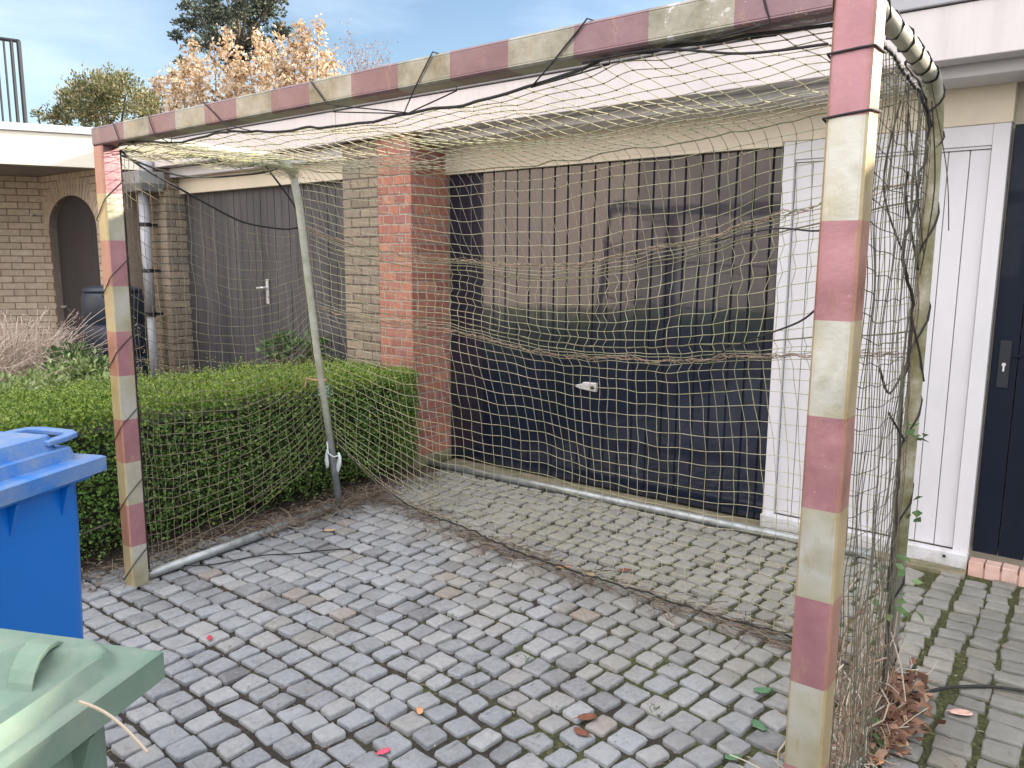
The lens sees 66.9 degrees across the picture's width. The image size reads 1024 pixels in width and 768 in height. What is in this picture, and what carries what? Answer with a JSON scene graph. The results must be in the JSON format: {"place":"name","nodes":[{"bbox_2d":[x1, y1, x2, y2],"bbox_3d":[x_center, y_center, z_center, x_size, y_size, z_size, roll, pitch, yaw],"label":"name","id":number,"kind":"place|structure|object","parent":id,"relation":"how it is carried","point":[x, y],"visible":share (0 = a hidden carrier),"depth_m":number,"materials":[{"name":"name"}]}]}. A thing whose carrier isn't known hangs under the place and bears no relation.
{"place":"outdoors","nodes":[
{"label":"outdoors","id":0,"kind":"place"},
{"bbox_2d":[61,412,443,575],"bbox_3d":[-3.954,0.722,5.087,4.680,0.055,5.700,7,11,37],"label":"planting bed","id":1,"kind":"object","parent":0,"point":[114,552],"visible":0.02,"depth_m":4.66,"materials":[{"name":"soil"}]},
{"bbox_2d":[0,348,147,424],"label":"shrub","id":2,"kind":"object","parent":1,"relation":"on","point":[27,381],"visible":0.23,"depth_m":5.44,"materials":[{"name":"green plant"}]},
{"bbox_2d":[0,37,149,368],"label":"house","id":3,"kind":"structure","parent":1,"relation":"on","point":[50,251],"depth_m":8.21,"materials":[{"name":"beige brick"}]},
{"bbox_2d":[57,196,100,363],"bbox_3d":[-4.457,-0.899,8.082,1.159,2.220,0.079,7,11,37],"label":"arched door","id":4,"kind":"structure","parent":3,"relation":"in","point":[76,223],"depth_m":8.15,"materials":[{"name":"wood"}]},
{"bbox_2d":[33,339,138,396],"bbox_3d":[-3.293,0.103,6.049,0.728,0.923,0.566,-2,9,-13],"label":"shrub","id":5,"kind":"object","parent":1,"relation":"on","point":[72,354],"visible":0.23,"depth_m":5.94,"materials":[{"name":"green plant"}]},
{"bbox_2d":[0,306,182,418],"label":"ornamental grass","id":6,"kind":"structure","parent":1,"relation":"on","point":[14,356],"depth_m":6.12,"materials":[{"name":"beige plant"}]},
{"bbox_2d":[81,286,149,408],"bbox_3d":[-3.568,-0.278,6.996,0.518,1.217,0.518,7,11,37],"label":"rain barrel","id":7,"kind":"object","parent":1,"relation":"on","point":[92,301],"visible":0.42,"depth_m":6.74,"materials":[{"name":"black plastic"}]},
{"bbox_2d":[0,349,422,561],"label":"hedge","id":8,"kind":"object","parent":1,"relation":"on","point":[98,507],"visible":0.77,"depth_m":4.47,"materials":[{"name":"green plant"}]},
{"bbox_2d":[149,109,380,400],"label":"garage","id":9,"kind":"structure","parent":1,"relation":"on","point":[261,199],"depth_m":6.88,"materials":[{"name":"grey brick"}]},
{"bbox_2d":[122,160,164,390],"bbox_3d":[-3.521,-0.952,7.514,0.400,2.350,0.270,7,11,37],"label":"drainpipe","id":10,"kind":"object","parent":9,"relation":"attached to","point":[145,224],"visible":0.78,"depth_m":7.44,"materials":[{"name":"grey metal"}]},
{"bbox_2d":[185,181,346,396],"bbox_3d":[-2.165,-0.669,6.922,2.634,2.150,0.115,7,11,37],"label":"garage door","id":11,"kind":"structure","parent":9,"relation":"in","point":[269,206],"depth_m":6.98,"materials":[{"name":"wood"}]},
{"bbox_2d":[81,468,454,593],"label":"leaf litter","id":12,"kind":"object","parent":1,"relation":"on","point":[354,498],"visible":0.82,"depth_m":4.50,"materials":[{"name":"brown plant"}]},
{"bbox_2d":[255,327,336,381],"bbox_3d":[-1.762,0.037,6.323,0.698,0.989,0.386,7,11,37],"label":"weed plant","id":13,"kind":"object","parent":1,"relation":"on","point":[286,346],"visible":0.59,"depth_m":6.25,"materials":[{"name":"green plant"}]},
{"bbox_2d":[0,0,686,126],"label":"sky","id":14,"kind":"structure","parent":0,"point":[57,37],"materials":[{"name":"blue"}]},
{"bbox_2d":[81,469,1023,767],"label":"cobblestone paving","id":15,"kind":"structure","parent":0,"point":[1003,741],"depth_m":3.13,"materials":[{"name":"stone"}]},
{"bbox_2d":[0,427,106,638],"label":"wheelie bin","id":16,"kind":"object","parent":15,"relation":"on","point":[42,473],"visible":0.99,"depth_m":1.66,"materials":[{"name":"blue plastic"}]},
{"bbox_2d":[0,628,164,767],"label":"wheelie bin","id":17,"kind":"object","parent":15,"relation":"on","point":[47,684],"visible":1,"depth_m":0.81,"materials":[{"name":"green plastic"}]},
{"bbox_2d":[78,700,148,753],"bbox_3d":[-0.385,0.330,0.747,0.093,0.031,0.003,4,10,25],"label":"straw stalk","id":18,"kind":"object","parent":17,"relation":"on","point":[129,732],"visible":1,"depth_m":0.74,"materials":[{"name":"beige plant"}]},
{"bbox_2d":[149,548,350,571],"bbox_3d":[-1.314,0.877,3.943,0.970,0.046,0.103,-4,10,-25],"label":"cord","id":19,"kind":"object","parent":15,"relation":"on","point":[266,555],"visible":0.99,"depth_m":4.01,"materials":[{"name":"black rubber"}]},
{"bbox_2d":[374,748,390,754],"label":"fallen leaf","id":20,"kind":"object","parent":15,"relation":"on","point":[383,750],"visible":1,"depth_m":2.40,"materials":[{"name":"plant"}]},
{"bbox_2d":[416,706,423,713],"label":"fallen leaf","id":21,"kind":"object","parent":15,"relation":"on","point":[420,710],"visible":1,"depth_m":2.63,"materials":[{"name":"orange plant"}]},
{"bbox_2d":[91,0,948,767],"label":"handball goal","id":22,"kind":"object","parent":15,"relation":"on","point":[857,58],"visible":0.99,"depth_m":2.30,"materials":[{"name":"beige fabric"}]},
{"bbox_2d":[305,378,326,386],"bbox_3d":[-1.149,-0.009,4.537,0.129,0.055,0.065,-2,9,-18],"label":"twine knot","id":23,"kind":"object","parent":22,"relation":"attached to","point":[325,379],"visible":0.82,"depth_m":4.53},
{"bbox_2d":[318,385,329,397],"bbox_3d":[-1.112,0.043,4.572,0.069,0.079,0.070,7,11,37],"label":"twine knot","id":24,"kind":"object","parent":22,"relation":"attached to","point":[327,392],"visible":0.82,"depth_m":4.56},
{"bbox_2d":[325,441,341,472],"bbox_3d":[-1.070,0.436,4.626,0.163,0.176,0.023,8,12,41],"label":"plastic rag","id":25,"kind":"object","parent":22,"relation":"attached to","point":[339,463],"visible":1,"depth_m":4.61,"materials":[{"name":"white plastic"}]},
{"bbox_2d":[730,565,949,767],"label":"dry vines","id":26,"kind":"object","parent":22,"relation":"attached to","point":[841,740],"visible":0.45,"depth_m":2.40,"materials":[{"name":"brown plant"}]},
{"bbox_2d":[841,61,930,767],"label":"ivy plant","id":27,"kind":"object","parent":22,"relation":"attached to","point":[901,571],"visible":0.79,"depth_m":2.38,"materials":[{"name":"green plant"}]},
{"bbox_2d":[574,727,591,737],"bbox_3d":[0.229,1.127,2.506,0.072,0.006,0.034,7,11,37],"label":"fallen leaf","id":28,"kind":"object","parent":15,"relation":"on","point":[578,730],"visible":1,"depth_m":2.51,"materials":[{"name":"brown plant"}]},
{"bbox_2d":[573,713,596,719],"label":"fallen leaf","id":29,"kind":"object","parent":15,"relation":"on","point":[586,716],"visible":1,"depth_m":2.60,"materials":[{"name":"brown plant"}]},
{"bbox_2d":[619,568,634,570],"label":"fallen leaf","id":30,"kind":"object","parent":15,"relation":"on","point":[625,569],"visible":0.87,"depth_m":3.85,"materials":[{"name":"red plant"}]},
{"bbox_2d":[357,486,928,698],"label":"dead twigs","id":31,"kind":"object","parent":15,"relation":"on","point":[752,633],"visible":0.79,"depth_m":3.72,"materials":[{"name":"brown plant"}]},
{"bbox_2d":[426,459,873,558],"bbox_3d":[0.599,0.735,4.942,3.161,0.049,0.055,7,11,36],"label":"metal tube","id":32,"kind":"object","parent":15,"relation":"on","point":[694,517],"visible":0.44,"depth_m":4.79,"materials":[{"name":"silver metal"}]},
{"bbox_2d":[348,521,1023,760],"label":"moss tufts","id":33,"kind":"object","parent":15,"relation":"on","point":[659,716],"visible":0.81,"depth_m":2.99,"materials":[{"name":"green plant"}]},
{"bbox_2d":[725,754,744,759],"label":"fallen leaf","id":34,"kind":"object","parent":15,"relation":"on","point":[728,756],"visible":0.83,"depth_m":2.39,"materials":[{"name":"green plant"}]},
{"bbox_2d":[751,719,767,731],"bbox_3d":[0.818,1.124,2.549,0.038,0.007,0.082,-4,10,-27],"label":"fallen leaf","id":35,"kind":"object","parent":15,"relation":"on","point":[756,723],"visible":1,"depth_m":2.55,"materials":[{"name":"green plant"}]},
{"bbox_2d":[754,687,773,692],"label":"fallen leaf","id":36,"kind":"object","parent":15,"relation":"on","point":[763,689],"visible":1,"depth_m":2.77,"materials":[{"name":"green plant"}]},
{"bbox_2d":[866,756,884,764],"bbox_3d":[1.128,1.149,2.399,0.054,0.006,0.114,7,11,37],"label":"fallen leaf","id":37,"kind":"object","parent":15,"relation":"on","point":[880,761],"visible":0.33,"depth_m":2.37,"materials":[{"name":"brown plant"}]},
{"bbox_2d":[833,644,945,767],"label":"dead leaf heap","id":38,"kind":"object","parent":15,"relation":"on","point":[920,687],"visible":0.62,"depth_m":2.52,"materials":[{"name":"brown plant"}]},
{"bbox_2d":[873,734,908,747],"bbox_3d":[1.182,1.138,2.479,0.159,0.007,0.074,1,9,1],"label":"fallen leaf","id":39,"kind":"object","parent":15,"relation":"on","point":[901,743],"visible":0.18,"depth_m":2.46,"materials":[{"name":"brown plant"}]},
{"bbox_2d":[946,708,972,715],"bbox_3d":[1.522,1.115,2.639,0.090,0.006,0.038,2,9,11],"label":"fallen leaf","id":40,"kind":"object","parent":15,"relation":"on","point":[961,711],"visible":1,"depth_m":2.64,"materials":[{"name":"beige plant"}]},
{"bbox_2d":[909,684,1023,693],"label":"cord","id":41,"kind":"object","parent":15,"relation":"on","point":[973,686],"visible":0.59,"depth_m":2.79,"materials":[{"name":"black rubber"}]},
{"label":"ground","id":42,"kind":"structure","parent":0,"visible":0},
{"bbox_2d":[30,107,54,123],"bbox_3d":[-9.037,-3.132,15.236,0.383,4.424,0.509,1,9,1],"label":"evergreen tree","id":43,"kind":"object","parent":42,"relation":"on","point":[36,112],"visible":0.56,"depth_m":14.82,"materials":[{"name":"green plant"}]},
{"bbox_2d":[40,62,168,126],"bbox_3d":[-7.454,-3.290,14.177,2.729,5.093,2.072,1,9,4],"label":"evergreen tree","id":44,"kind":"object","parent":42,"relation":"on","point":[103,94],"visible":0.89,"depth_m":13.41,"materials":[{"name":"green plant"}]},
{"bbox_2d":[164,0,296,101],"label":"pine tree","id":45,"kind":"object","parent":42,"relation":"on","point":[214,12],"visible":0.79,"depth_m":25.98,"materials":[{"name":"green plant"}]},
{"bbox_2d":[136,13,344,115],"bbox_3d":[-6.064,-4.694,17.321,4.954,6.902,2.534,0,9,-2],"label":"beech tree","id":46,"kind":"object","parent":42,"relation":"on","point":[286,76],"visible":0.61,"depth_m":16.73,"materials":[{"name":"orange plant"}]},
{"bbox_2d":[335,17,397,72],"bbox_3d":[-3.676,-5.601,20.409,1.803,7.775,2.685,-2,9,-18],"label":"birch tree","id":47,"kind":"object","parent":42,"relation":"on","point":[367,64],"visible":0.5,"depth_m":20.11,"materials":[{"name":"brown plant"}]},
{"bbox_2d":[334,0,1023,586],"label":"garage","id":48,"kind":"structure","parent":42,"relation":"on","point":[968,478],"depth_m":4.54,"materials":[{"name":"white brick"}]},
{"bbox_2d":[450,147,783,519],"bbox_3d":[0.512,-0.374,5.136,2.470,2.150,0.077,7,11,37],"label":"garage door","id":49,"kind":"structure","parent":48,"relation":"in","point":[751,443],"depth_m":4.98,"materials":[{"name":"blue paint"}]},
{"bbox_2d":[972,124,1023,560],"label":"side door","id":50,"kind":"structure","parent":48,"relation":"in","point":[1010,305],"depth_m":3.75,"materials":[{"name":"blue paint"}]},
{"bbox_2d":[444,458,967,578],"bbox_3d":[0.906,0.785,4.948,3.490,0.062,0.215,7,11,37],"label":"concrete strip","id":51,"kind":"object","parent":42,"relation":"on","point":[927,566],"visible":0.29,"depth_m":4.98,"materials":[{"name":"grey concrete"}]}
]}

